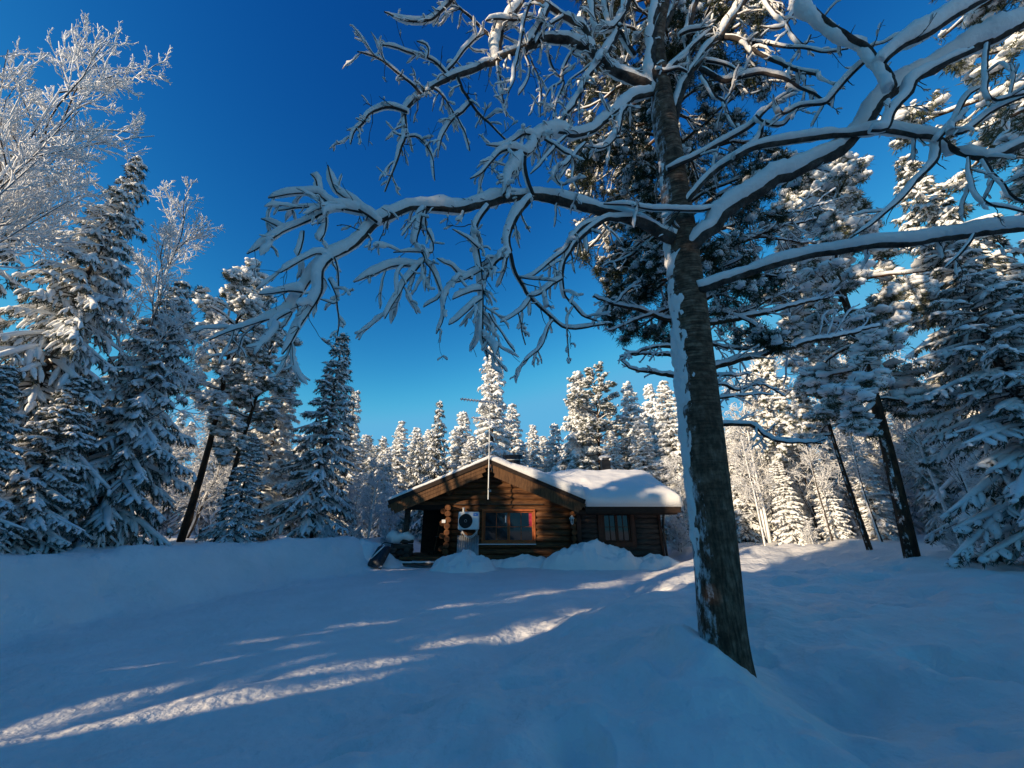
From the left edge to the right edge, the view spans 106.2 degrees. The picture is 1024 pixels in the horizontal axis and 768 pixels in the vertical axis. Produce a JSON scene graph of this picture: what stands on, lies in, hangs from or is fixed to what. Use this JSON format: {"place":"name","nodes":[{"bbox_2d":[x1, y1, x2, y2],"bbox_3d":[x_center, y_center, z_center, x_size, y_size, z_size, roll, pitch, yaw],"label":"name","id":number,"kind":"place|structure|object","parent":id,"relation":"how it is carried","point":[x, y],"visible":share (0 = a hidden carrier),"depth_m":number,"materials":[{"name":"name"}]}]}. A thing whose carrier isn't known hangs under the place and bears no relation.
{"place":"outdoors","nodes":[
{"label":"outdoors","id":0,"kind":"place"},
{"bbox_2d":[0,534,1023,767],"bbox_3d":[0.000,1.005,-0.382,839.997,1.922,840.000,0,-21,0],"label":"ground","id":1,"kind":"structure","parent":0,"point":[290,652],"depth_m":3.80,"materials":[{"name":"white snow"}]},
{"bbox_2d":[0,364,33,554],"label":"spruce tree","id":2,"kind":"object","parent":1,"relation":"on","point":[9,375],"visible":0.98,"depth_m":7.55,"materials":[{"name":"white plant"}]},
{"bbox_2d":[0,147,35,332],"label":"spruce tree","id":3,"kind":"object","parent":1,"relation":"on","point":[13,284],"visible":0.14,"depth_m":12.37,"materials":[{"name":"white plant"}]},
{"bbox_2d":[0,376,98,554],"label":"spruce tree","id":4,"kind":"object","parent":1,"relation":"on","point":[42,516],"visible":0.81,"depth_m":8.75,"materials":[{"name":"white plant"}]},
{"bbox_2d":[0,155,150,549],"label":"spruce tree","id":5,"kind":"object","parent":1,"relation":"on","point":[65,353],"visible":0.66,"depth_m":10.26,"materials":[{"name":"white plant"}]},
{"bbox_2d":[0,10,172,285],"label":"birch tree","id":6,"kind":"object","parent":1,"relation":"on","point":[38,151],"visible":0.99,"depth_m":10.09,"materials":[{"name":"white plant"}]},
{"bbox_2d":[21,279,200,547],"bbox_3d":[-11.337,1.137,11.627,3.805,10.060,4.035,9,-22,-21],"label":"spruce tree","id":7,"kind":"object","parent":1,"relation":"on","point":[141,460],"visible":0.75,"depth_m":11.06,"materials":[{"name":"white plant"}]},
{"bbox_2d":[39,176,237,500],"bbox_3d":[-11.248,-1.361,12.091,4.509,12.313,4.561,-10,-23,25],"label":"birch tree","id":8,"kind":"object","parent":1,"relation":"on","point":[178,244],"visible":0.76,"depth_m":12.27,"materials":[{"name":"white plant"}]},
{"bbox_2d":[134,394,194,513],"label":"birch tree","id":9,"kind":"object","parent":1,"relation":"on","point":[175,443],"visible":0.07,"depth_m":17.82,"materials":[{"name":"white plant"}]},
{"bbox_2d":[156,393,255,537],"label":"birch tree","id":10,"kind":"object","parent":1,"relation":"on","point":[209,483],"visible":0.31,"depth_m":17.23,"materials":[{"name":"white plant"}]},
{"bbox_2d":[176,257,277,541],"bbox_3d":[-11.348,-0.086,15.148,3.795,12.016,3.932,-11,-23,27],"label":"pine tree","id":11,"kind":"object","parent":1,"relation":"on","point":[245,301],"visible":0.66,"depth_m":15.08,"materials":[{"name":"white plant"}]},
{"bbox_2d":[194,436,265,542],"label":"spruce tree","id":12,"kind":"object","parent":1,"relation":"on","point":[241,518],"visible":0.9,"depth_m":12.67,"materials":[{"name":"white plant"}]},
{"bbox_2d":[205,321,302,541],"bbox_3d":[-10.177,1.489,14.896,3.075,8.970,2.937,-5,-21,13],"label":"pine tree","id":13,"kind":"object","parent":1,"relation":"on","point":[229,449],"visible":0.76,"depth_m":14.79,"materials":[{"name":"white plant"}]},
{"bbox_2d":[222,355,301,540],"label":"spruce tree","id":14,"kind":"object","parent":1,"relation":"on","point":[269,477],"visible":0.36,"depth_m":16.49,"materials":[{"name":"white plant"}]},
{"bbox_2d":[252,332,357,541],"bbox_3d":[-8.271,2.259,16.573,3.765,10.343,4.001,4,-21,-11],"label":"spruce tree","id":15,"kind":"object","parent":1,"relation":"on","point":[312,476],"visible":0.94,"depth_m":16.12,"materials":[{"name":"white plant"}]},
{"bbox_2d":[319,523,331,537],"bbox_3d":[-6.960,5.580,14.297,0.501,0.785,0.612,-17,-27,38],"label":"shrub","id":16,"kind":"object","parent":1,"relation":"on","point":[326,533],"visible":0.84,"depth_m":14.29,"materials":[{"name":"white plant"}]},
{"bbox_2d":[323,390,362,535],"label":"spruce tree","id":17,"kind":"object","parent":1,"relation":"on","point":[355,436],"visible":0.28,"depth_m":20.49,"materials":[{"name":"white plant"}]},
{"bbox_2d":[332,471,375,535],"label":"birch tree","id":18,"kind":"object","parent":1,"relation":"on","point":[351,489],"visible":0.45,"depth_m":18.11,"materials":[{"name":"white plant"}]},
{"bbox_2d":[348,520,363,539],"bbox_3d":[-5.999,5.667,14.807,0.621,0.797,0.508,6,-22,-16],"label":"shrub","id":19,"kind":"object","parent":1,"relation":"on","point":[355,533],"visible":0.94,"depth_m":14.76,"materials":[{"name":"white plant"}]},
{"bbox_2d":[349,434,373,537],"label":"spruce tree","id":20,"kind":"object","parent":1,"relation":"on","point":[366,448],"visible":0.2,"depth_m":24.86,"materials":[{"name":"white plant"}]},
{"bbox_2d":[339,457,394,538],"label":"birch tree","id":21,"kind":"object","parent":1,"relation":"on","point":[377,483],"visible":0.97,"depth_m":16.88,"materials":[{"name":"white plant"}]},
{"bbox_2d":[372,445,378,462],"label":"spruce tree","id":22,"kind":"object","parent":1,"relation":"on","point":[374,448],"visible":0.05,"depth_m":28.95,"materials":[{"name":"white plant"}]},
{"bbox_2d":[365,448,394,536],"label":"spruce tree","id":23,"kind":"object","parent":1,"relation":"on","point":[387,454],"visible":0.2,"depth_m":23.76,"materials":[{"name":"white plant"}]},
{"bbox_2d":[368,542,392,569],"bbox_3d":[-4.272,5.553,12.445,0.536,0.803,0.750,-7,-22,17],"label":"snow scoop","id":24,"kind":"object","parent":1,"relation":"on","point":[379,556],"visible":0.99,"depth_m":12.26,"materials":[{"name":"black plastic"}]},
{"bbox_2d":[360,539,405,567],"bbox_3d":[-4.450,5.876,13.118,2.125,1.097,2.000,0,-21,0],"label":"snow heap","id":25,"kind":"object","parent":1,"relation":"on","point":[371,547],"visible":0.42,"depth_m":12.71,"materials":[{"name":"white snow"}]},
{"bbox_2d":[377,515,402,545],"bbox_3d":[-5.012,6.137,15.406,1.011,1.706,1.234,18,-27,-39],"label":"shrub","id":26,"kind":"object","parent":1,"relation":"on","point":[384,538],"visible":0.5,"depth_m":15.53,"materials":[{"name":"white plant"}]},
{"bbox_2d":[377,476,404,530],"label":"birch tree","id":27,"kind":"object","parent":1,"relation":"on","point":[392,514],"visible":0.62,"depth_m":18.82,"materials":[{"name":"white plant"}]},
{"bbox_2d":[388,421,410,533],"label":"spruce tree","id":28,"kind":"object","parent":1,"relation":"on","point":[399,454],"visible":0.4,"depth_m":25.72,"materials":[{"name":"white plant"}]},
{"bbox_2d":[399,427,428,531],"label":"spruce tree","id":29,"kind":"object","parent":1,"relation":"on","point":[416,431],"visible":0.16,"depth_m":28.78,"materials":[{"name":"white plant"}]},
{"bbox_2d":[422,429,431,476],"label":"spruce tree","id":30,"kind":"object","parent":1,"relation":"on","point":[425,437],"visible":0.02,"depth_m":31.29,"materials":[{"name":"white plant"}]},
{"bbox_2d":[409,401,449,541],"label":"spruce tree","id":31,"kind":"object","parent":1,"relation":"on","point":[435,463],"visible":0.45,"depth_m":24.77,"materials":[{"name":"white plant"}]},
{"bbox_2d":[438,411,476,475],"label":"spruce tree","id":32,"kind":"object","parent":1,"relation":"on","point":[458,434],"visible":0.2,"depth_m":26.99,"materials":[{"name":"white plant"}]},
{"bbox_2d":[429,549,497,572],"bbox_3d":[-1.550,5.814,12.500,2.750,0.826,2.000,0,-21,0],"label":"snow heap","id":33,"kind":"object","parent":1,"relation":"on","point":[466,561],"visible":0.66,"depth_m":12.00,"materials":[{"name":"white snow"}]},
{"bbox_2d":[457,436,479,468],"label":"spruce tree","id":34,"kind":"object","parent":1,"relation":"on","point":[471,444],"visible":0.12,"depth_m":23.88,"materials":[{"name":"white plant"}]},
{"bbox_2d":[467,346,513,459],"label":"spruce tree","id":35,"kind":"object","parent":1,"relation":"on","point":[492,392],"visible":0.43,"depth_m":25.55,"materials":[{"name":"white plant"}]},
{"bbox_2d":[503,403,528,466],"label":"spruce tree","id":36,"kind":"object","parent":1,"relation":"on","point":[515,439],"visible":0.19,"depth_m":29.46,"materials":[{"name":"white plant"}]},
{"bbox_2d":[45,402,989,542],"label":"distant forest","id":37,"kind":"object","parent":1,"relation":"on","point":[925,522],"visible":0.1,"depth_m":21.88,"materials":[{"name":"white plant"}]},
{"bbox_2d":[491,554,545,568],"bbox_3d":[0.450,6.145,13.230,4.750,0.554,1.050,0,-21,0],"label":"snow heap","id":38,"kind":"object","parent":1,"relation":"on","point":[524,560],"visible":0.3,"depth_m":13.01,"materials":[{"name":"white snow"}]},
{"bbox_2d":[517,444,533,465],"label":"spruce tree","id":39,"kind":"object","parent":1,"relation":"on","point":[523,451],"visible":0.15,"depth_m":25.79,"materials":[{"name":"white plant"}]},
{"bbox_2d":[386,455,682,564],"bbox_3d":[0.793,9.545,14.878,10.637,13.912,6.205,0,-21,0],"label":"log cabin","id":40,"kind":"object","parent":1,"relation":"on","point":[526,510],"visible":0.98,"depth_m":14.04,"materials":[{"name":"brown wood"}]},
{"bbox_2d":[420,510,445,556],"bbox_3d":[-3.253,6.225,15.823,0.950,2.000,0.165,0,-21,0],"label":"door","id":41,"kind":"structure","parent":40,"relation":"in","point":[431,518],"depth_m":15.90,"materials":[{"name":"brown wood"}]},
{"bbox_2d":[456,535,478,555],"bbox_3d":[-1.576,5.940,13.621,0.783,1.069,0.042,0,-21,0],"label":"corrugated sheet","id":42,"kind":"object","parent":40,"relation":"attached to","point":[468,543],"visible":0.58,"depth_m":13.71,"materials":[{"name":"grey metal"}]},
{"bbox_2d":[458,508,479,537],"bbox_3d":[-1.549,4.995,13.845,0.740,1.045,0.487,0,-21,0],"label":"heat pump","id":43,"kind":"object","parent":40,"relation":"attached to","point":[468,520],"visible":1,"depth_m":13.69,"materials":[{"name":"white paint"}]},
{"bbox_2d":[460,397,505,499],"bbox_3d":[-1.099,2.382,14.455,1.810,3.775,0.776,10,-23,-25],"label":"antenna","id":44,"kind":"object","parent":40,"relation":"attached to","point":[482,401],"visible":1,"depth_m":14.79,"materials":[{"name":"white paint"}]},
{"bbox_2d":[478,509,535,544],"bbox_3d":[-0.170,5.188,13.985,2.057,1.208,0.211,0,-21,0],"label":"window","id":45,"kind":"structure","parent":40,"relation":"in","point":[499,526],"depth_m":14.05,"materials":[{"name":"clear glass"}]},
{"bbox_2d":[597,515,636,546],"bbox_3d":[3.828,5.281,14.110,1.360,1.291,0.151,0,-21,0],"label":"window","id":46,"kind":"structure","parent":40,"relation":"in","point":[616,530],"depth_m":14.09,"materials":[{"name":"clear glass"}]},
{"bbox_2d":[525,425,544,471],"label":"spruce tree","id":47,"kind":"object","parent":1,"relation":"on","point":[533,457],"visible":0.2,"depth_m":31.92,"materials":[{"name":"white plant"}]},
{"bbox_2d":[536,436,547,468],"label":"spruce tree","id":48,"kind":"object","parent":1,"relation":"on","point":[543,442],"visible":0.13,"depth_m":33.98,"materials":[{"name":"white plant"}]},
{"bbox_2d":[543,423,565,471],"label":"spruce tree","id":49,"kind":"object","parent":1,"relation":"on","point":[552,452],"visible":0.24,"depth_m":31.82,"materials":[{"name":"white plant"}]},
{"bbox_2d":[552,370,609,471],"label":"spruce tree","id":50,"kind":"object","parent":1,"relation":"on","point":[578,451],"visible":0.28,"depth_m":26.98,"materials":[{"name":"white plant"}]},
{"bbox_2d":[539,539,642,569],"bbox_3d":[2.750,5.901,13.002,4.375,1.272,1.875,0,-21,0],"label":"snow heap","id":51,"kind":"object","parent":1,"relation":"on","point":[596,554],"visible":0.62,"depth_m":12.54,"materials":[{"name":"white snow"}]},
{"bbox_2d":[562,361,644,469],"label":"pine tree","id":52,"kind":"object","parent":1,"relation":"on","point":[599,425],"visible":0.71,"depth_m":26.20,"materials":[{"name":"white plant"}]},
{"bbox_2d":[191,0,1023,677],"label":"bare tree","id":53,"kind":"object","parent":1,"relation":"on","point":[683,238],"visible":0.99,"depth_m":4.01,"materials":[{"name":"grey plant"}]},
{"bbox_2d":[601,430,625,469],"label":"spruce tree","id":54,"kind":"object","parent":1,"relation":"on","point":[616,460],"visible":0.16,"depth_m":23.92,"materials":[{"name":"white plant"}]},
{"bbox_2d":[617,381,665,535],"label":"spruce tree","id":55,"kind":"object","parent":1,"relation":"on","point":[631,410],"visible":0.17,"depth_m":28.77,"materials":[{"name":"white plant"}]},
{"bbox_2d":[639,384,663,517],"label":"spruce tree","id":56,"kind":"object","parent":1,"relation":"on","point":[649,412],"visible":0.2,"depth_m":33.92,"materials":[{"name":"white plant"}]},
{"bbox_2d":[628,416,676,545],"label":"spruce tree","id":57,"kind":"object","parent":1,"relation":"on","point":[641,445],"visible":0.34,"depth_m":22.80,"materials":[{"name":"white plant"}]},
{"bbox_2d":[639,553,679,569],"bbox_3d":[4.750,6.081,13.041,2.750,0.637,1.750,0,-21,0],"label":"snow heap","id":58,"kind":"object","parent":1,"relation":"on","point":[651,561],"visible":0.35,"depth_m":12.69,"materials":[{"name":"white snow"}]},
{"bbox_2d":[652,380,688,543],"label":"spruce tree","id":59,"kind":"object","parent":1,"relation":"on","point":[664,422],"visible":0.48,"depth_m":23.20,"materials":[{"name":"white plant"}]},
{"bbox_2d":[659,453,690,545],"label":"birch tree","id":60,"kind":"object","parent":1,"relation":"on","point":[680,483],"visible":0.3,"depth_m":20.31,"materials":[{"name":"white plant"}]},
{"bbox_2d":[664,509,691,552],"bbox_3d":[7.447,6.547,17.168,1.495,2.066,1.225,3,-21,-8],"label":"shrub","id":61,"kind":"object","parent":1,"relation":"on","point":[680,535],"visible":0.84,"depth_m":17.05,"materials":[{"name":"white plant"}]},
{"bbox_2d":[549,0,879,452],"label":"pine tree","id":62,"kind":"object","parent":1,"relation":"on","point":[642,283],"visible":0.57,"depth_m":6.35,"materials":[{"name":"white plant"}]},
{"bbox_2d":[726,436,766,542],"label":"spruce tree","id":63,"kind":"object","parent":1,"relation":"on","point":[748,534],"visible":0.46,"depth_m":18.56,"materials":[{"name":"white plant"}]},
{"bbox_2d":[730,436,774,545],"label":"birch tree","id":64,"kind":"object","parent":1,"relation":"on","point":[752,488],"visible":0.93,"depth_m":16.07,"materials":[{"name":"white plant"}]},
{"bbox_2d":[721,378,806,542],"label":"birch tree","id":65,"kind":"object","parent":1,"relation":"on","point":[762,509],"visible":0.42,"depth_m":18.33,"materials":[{"name":"white plant"}]},
{"bbox_2d":[740,351,804,536],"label":"pine tree","id":66,"kind":"object","parent":1,"relation":"on","point":[776,399],"visible":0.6,"depth_m":17.98,"materials":[{"name":"white plant"}]},
{"bbox_2d":[769,457,813,545],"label":"spruce tree","id":67,"kind":"object","parent":1,"relation":"on","point":[789,517],"visible":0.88,"depth_m":15.86,"materials":[{"name":"white plant"}]},
{"bbox_2d":[728,317,868,463],"bbox_3d":[15.241,1.971,21.090,5.726,12.238,5.661,6,-22,-16],"label":"tree","id":68,"kind":"object","parent":1,"relation":"on","point":[757,387],"visible":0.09,"depth_m":21.26,"materials":[{"name":"plant"}]},
{"bbox_2d":[800,518,820,544],"bbox_3d":[10.865,5.481,14.048,0.888,1.140,0.728,6,-22,-16],"label":"shrub","id":69,"kind":"object","parent":1,"relation":"on","point":[807,537],"visible":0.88,"depth_m":13.94,"materials":[{"name":"white plant"}]},
{"bbox_2d":[752,397,875,539],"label":"birch tree","id":70,"kind":"object","parent":1,"relation":"on","point":[802,492],"visible":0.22,"depth_m":17.25,"materials":[{"name":"white plant"}]},
{"bbox_2d":[787,425,841,540],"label":"birch tree","id":71,"kind":"object","parent":1,"relation":"on","point":[809,460],"visible":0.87,"depth_m":15.15,"materials":[{"name":"white plant"}]},
{"bbox_2d":[778,302,872,549],"bbox_3d":[10.611,0.864,13.125,2.547,9.127,2.442,10,-23,-24],"label":"pine tree","id":72,"kind":"object","parent":1,"relation":"on","point":[820,352],"visible":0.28,"depth_m":12.97,"materials":[{"name":"white plant"}]},
{"bbox_2d":[813,463,856,541],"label":"spruce tree","id":73,"kind":"object","parent":1,"relation":"on","point":[839,530],"visible":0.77,"depth_m":15.28,"materials":[{"name":"white plant"}]},
{"bbox_2d":[748,151,961,557],"bbox_3d":[9.202,-1.831,10.520,4.486,12.318,4.259,0,-21,-1],"label":"pine tree","id":74,"kind":"object","parent":1,"relation":"on","point":[888,311],"visible":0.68,"depth_m":9.71,"materials":[{"name":"white plant"}]},
{"bbox_2d":[831,421,882,541],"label":"birch tree","id":75,"kind":"object","parent":1,"relation":"on","point":[860,469],"visible":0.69,"depth_m":14.76,"materials":[{"name":"white plant"}]},
{"bbox_2d":[815,336,910,467],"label":"tree","id":76,"kind":"object","parent":1,"relation":"on","point":[841,360],"visible":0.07,"depth_m":22.94,"materials":[{"name":"white plant"}]},
{"bbox_2d":[844,436,899,540],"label":"spruce tree","id":77,"kind":"object","parent":1,"relation":"on","point":[878,504],"visible":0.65,"depth_m":16.07,"materials":[{"name":"white plant"}]},
{"bbox_2d":[836,427,941,522],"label":"birch tree","id":78,"kind":"object","parent":1,"relation":"on","point":[910,494],"visible":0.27,"depth_m":18.70,"materials":[{"name":"white plant"}]},
{"bbox_2d":[843,339,948,455],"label":"tree","id":79,"kind":"object","parent":1,"relation":"on","point":[920,433],"visible":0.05,"depth_m":22.98,"materials":[{"name":"white plant"}]},
{"bbox_2d":[869,382,962,545],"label":"birch tree","id":80,"kind":"object","parent":1,"relation":"on","point":[934,484],"visible":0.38,"depth_m":10.38,"materials":[{"name":"white plant"}]},
{"bbox_2d":[898,357,946,462],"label":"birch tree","id":81,"kind":"object","parent":1,"relation":"on","point":[916,377],"visible":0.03,"depth_m":26.60,"materials":[{"name":"white plant"}]},
{"bbox_2d":[908,408,984,540],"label":"birch tree","id":82,"kind":"object","parent":1,"relation":"on","point":[962,483],"visible":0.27,"depth_m":10.53,"materials":[{"name":"white plant"}]},
{"bbox_2d":[878,0,1023,212],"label":"pine tree","id":83,"kind":"object","parent":1,"relation":"on","point":[1001,126],"visible":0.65,"depth_m":13.29,"materials":[{"name":"white plant"}]},
{"bbox_2d":[932,507,977,550],"bbox_3d":[11.410,3.825,9.946,0.681,1.245,0.831,-6,-22,14],"label":"shrub","id":84,"kind":"object","parent":1,"relation":"on","point":[950,545],"visible":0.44,"depth_m":9.96,"materials":[{"name":"white plant"}]},
{"bbox_2d":[889,154,1023,540],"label":"spruce tree","id":85,"kind":"object","parent":1,"relation":"on","point":[927,208],"visible":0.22,"depth_m":16.42,"materials":[{"name":"white plant"}]},
{"bbox_2d":[905,224,1023,569],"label":"spruce tree","id":86,"kind":"object","parent":1,"relation":"on","point":[990,384],"visible":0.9,"depth_m":8.26,"materials":[{"name":"white plant"}]},
{"bbox_2d":[939,401,1002,522],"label":"tree","id":87,"kind":"object","parent":1,"relation":"on","point":[976,480],"visible":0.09,"depth_m":12.85,"materials":[{"name":"white plant"}]},
{"bbox_2d":[974,527,991,552],"bbox_3d":[10.988,3.647,8.873,0.588,1.074,0.717,18,-27,-39],"label":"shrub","id":88,"kind":"object","parent":1,"relation":"on","point":[980,540],"visible":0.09,"depth_m":8.95,"materials":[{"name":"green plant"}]},
{"bbox_2d":[1010,161,1023,255],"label":"spruce tree","id":89,"kind":"object","parent":1,"relation":"on","point":[1021,243],"visible":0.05,"depth_m":17.46,"materials":[{"name":"white plant"}]},
{"bbox_2d":[0,0,1023,529],"label":"sky","id":90,"kind":"structure","parent":0,"point":[257,100],"materials":[{"name":"blue"}]}
]}

